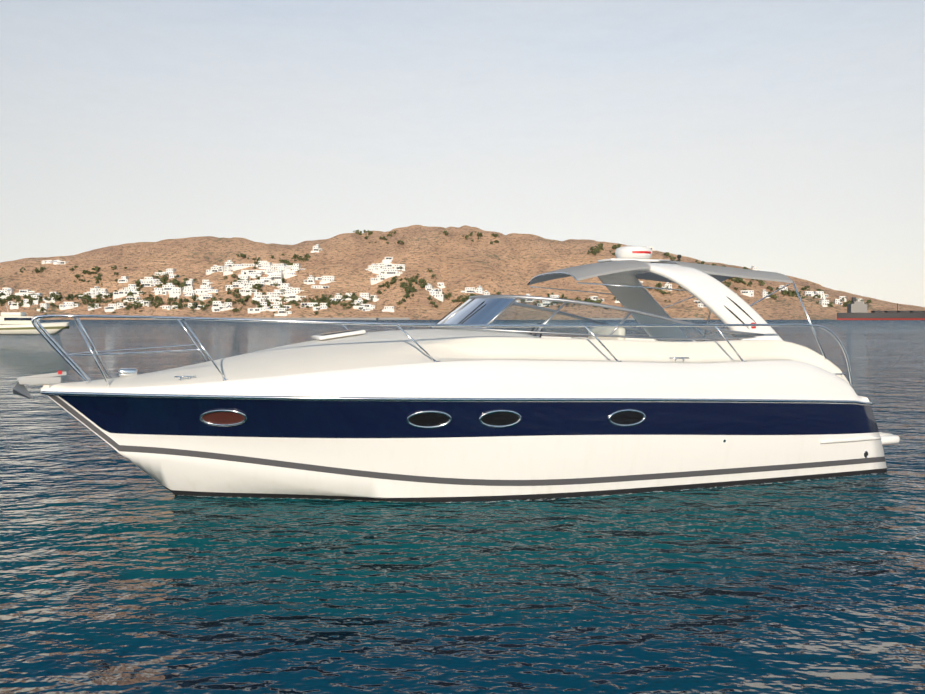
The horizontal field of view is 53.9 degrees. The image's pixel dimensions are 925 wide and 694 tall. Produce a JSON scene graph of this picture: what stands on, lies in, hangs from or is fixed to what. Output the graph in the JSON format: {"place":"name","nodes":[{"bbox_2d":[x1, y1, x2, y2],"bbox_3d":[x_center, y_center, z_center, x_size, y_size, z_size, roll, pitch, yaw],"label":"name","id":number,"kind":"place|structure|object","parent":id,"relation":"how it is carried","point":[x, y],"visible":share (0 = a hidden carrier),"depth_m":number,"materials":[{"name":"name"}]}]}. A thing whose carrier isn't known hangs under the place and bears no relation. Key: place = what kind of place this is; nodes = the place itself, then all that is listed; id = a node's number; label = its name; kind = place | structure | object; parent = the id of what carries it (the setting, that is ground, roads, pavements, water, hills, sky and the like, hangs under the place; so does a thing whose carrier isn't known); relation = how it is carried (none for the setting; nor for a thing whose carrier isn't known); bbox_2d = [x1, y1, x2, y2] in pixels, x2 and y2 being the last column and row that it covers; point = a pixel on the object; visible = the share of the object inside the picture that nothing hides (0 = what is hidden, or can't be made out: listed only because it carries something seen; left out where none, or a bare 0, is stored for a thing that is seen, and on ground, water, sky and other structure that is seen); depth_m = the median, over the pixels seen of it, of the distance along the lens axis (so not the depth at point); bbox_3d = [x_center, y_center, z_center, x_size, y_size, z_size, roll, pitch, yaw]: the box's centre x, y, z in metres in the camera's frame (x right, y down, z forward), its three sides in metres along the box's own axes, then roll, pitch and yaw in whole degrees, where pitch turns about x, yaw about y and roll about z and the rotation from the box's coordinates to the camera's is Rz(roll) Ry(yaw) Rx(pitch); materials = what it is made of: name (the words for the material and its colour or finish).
{"place":"outdoors","nodes":[
{"label":"outdoors","id":0,"kind":"place"},
{"bbox_2d":[0,0,924,306],"bbox_3d":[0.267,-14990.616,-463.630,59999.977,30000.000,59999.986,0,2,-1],"label":"sky","id":1,"kind":"structure","parent":0,"point":[784,136],"depth_m":28013.52,"materials":[{"name":"white"}]},
{"bbox_2d":[0,320,924,693],"bbox_3d":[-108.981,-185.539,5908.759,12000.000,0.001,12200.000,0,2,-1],"label":"sea water","id":2,"kind":"structure","parent":0,"point":[120,574],"depth_m":7.89,"materials":[{"name":"blue liquid"}]},
{"bbox_2d":[0,306,68,333],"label":"background boat","id":3,"kind":"object","parent":2,"relation":"on","point":[16,322],"visible":0.83,"depth_m":122.69,"materials":[{"name":"beige plastic"}]},
{"bbox_2d":[46,395,886,501],"bbox_3d":[0.263,1.393,12.734,11.229,1.827,3.994,-1,2,-19],"label":"hull","id":4,"kind":"object","parent":2,"relation":"on","point":[352,450],"visible":0.81,"depth_m":10.97,"materials":[{"name":"white plastic"}]},
{"bbox_2d":[200,409,645,428],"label":"portholes","id":5,"kind":"object","parent":4,"relation":"attached to","point":[431,419],"visible":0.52,"depth_m":10.67,"materials":[{"name":"black glass"}]},
{"bbox_2d":[41,329,869,401],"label":"boat deck","id":6,"kind":"structure","parent":4,"relation":"on","point":[473,364],"depth_m":11.12,"materials":[{"name":"white plastic"}]},
{"bbox_2d":[13,371,66,398],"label":"bow anchor platform","id":7,"kind":"structure","parent":6,"relation":"on","point":[50,379],"depth_m":10.82,"materials":[{"name":"grey"}]},
{"bbox_2d":[31,314,852,386],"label":"guard rails","id":8,"kind":"object","parent":6,"relation":"on","point":[81,373],"visible":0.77,"depth_m":10.80,"materials":[{"name":"silver metal"}]},
{"bbox_2d":[119,329,845,380],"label":"deck fittings","id":9,"kind":"object","parent":6,"relation":"on","point":[126,372],"visible":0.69,"depth_m":11.72,"materials":[{"name":"silver metal"}]},
{"bbox_2d":[530,323,624,339],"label":"boat seats","id":10,"kind":"object","parent":6,"relation":"on","point":[606,330],"visible":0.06,"depth_m":13.99,"materials":[{"name":"beige leather"}]},
{"bbox_2d":[432,295,763,339],"bbox_3d":[1.723,-0.428,13.181,4.402,0.606,2.682,-1,2,-19],"label":"windshield frame","id":11,"kind":"object","parent":6,"relation":"on","point":[630,311],"visible":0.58,"depth_m":12.12,"materials":[{"name":"silver metal"}]},
{"bbox_2d":[437,298,745,337],"bbox_3d":[1.730,-0.423,13.184,4.383,0.568,2.649,-1,2,-19],"label":"windshield glass","id":12,"kind":"object","parent":11,"relation":"in","point":[487,310],"visible":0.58,"depth_m":12.11,"materials":[{"name":"clear glass"}]},
{"bbox_2d":[527,272,825,358],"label":"bimini bows","id":13,"kind":"object","parent":6,"relation":"on","point":[807,316],"visible":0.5,"depth_m":13.00,"materials":[{"name":"silver metal"}]},
{"bbox_2d":[529,260,792,284],"bbox_3d":[2.884,-1.103,13.561,3.418,0.350,1.895,-1,2,-19],"label":"bimini canvas","id":14,"kind":"object","parent":13,"relation":"on","point":[587,271],"visible":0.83,"depth_m":12.95,"materials":[{"name":"grey fabric"}]},
{"bbox_2d":[597,263,782,341],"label":"radar arch","id":15,"kind":"structure","parent":6,"relation":"on","point":[723,303],"depth_m":12.69,"materials":[{"name":"white plastic"}]},
{"bbox_2d":[598,246,680,262],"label":"radar dome","id":16,"kind":"structure","parent":15,"relation":"on","point":[642,253],"depth_m":13.22,"materials":[{"name":"white plastic"}]},
{"bbox_2d":[41,391,871,404],"bbox_3d":[0.072,0.642,12.645,10.810,0.354,4.064,-1,2,-19],"label":"rub rail","id":17,"kind":"object","parent":4,"relation":"on","point":[423,398],"visible":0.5,"depth_m":10.62,"materials":[{"name":"silver metal"}]},
{"bbox_2d":[723,437,880,457],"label":"fittings","id":18,"kind":"object","parent":4,"relation":"attached to","point":[852,440],"visible":0.52,"depth_m":12.62,"materials":[{"name":"silver metal"}]},
{"bbox_2d":[879,432,899,443],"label":"swim platform","id":19,"kind":"structure","parent":4,"relation":"on","point":[887,438],"depth_m":13.15,"materials":[{"name":"white plastic"}]},
{"bbox_2d":[837,297,924,319],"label":"cargo ship","id":20,"kind":"object","parent":2,"relation":"on","point":[856,310],"visible":0.9,"depth_m":1016.67,"materials":[{"name":"grey"}]},
{"bbox_2d":[0,225,924,319],"bbox_3d":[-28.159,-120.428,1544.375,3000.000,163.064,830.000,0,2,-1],"label":"island hill","id":21,"kind":"structure","parent":0,"point":[354,255],"depth_m":1316.16,"materials":[{"name":"brown soil"}]},
{"bbox_2d":[0,244,863,315],"bbox_3d":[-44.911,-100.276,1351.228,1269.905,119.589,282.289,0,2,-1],"label":"houses","id":22,"kind":"structure","parent":21,"relation":"on","point":[384,269],"depth_m":1272.13,"materials":[{"name":"white paint"}]},
{"bbox_2d":[0,230,870,314],"bbox_3d":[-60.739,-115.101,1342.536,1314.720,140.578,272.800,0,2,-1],"label":"scrub trees","id":23,"kind":"object","parent":21,"relation":"on","point":[422,284],"visible":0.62,"depth_m":1263.45,"materials":[{"name":"green plant"}]},
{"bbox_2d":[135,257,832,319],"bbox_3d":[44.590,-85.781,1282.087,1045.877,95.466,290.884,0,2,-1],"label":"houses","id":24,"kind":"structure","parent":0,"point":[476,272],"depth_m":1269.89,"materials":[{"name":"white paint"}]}
]}

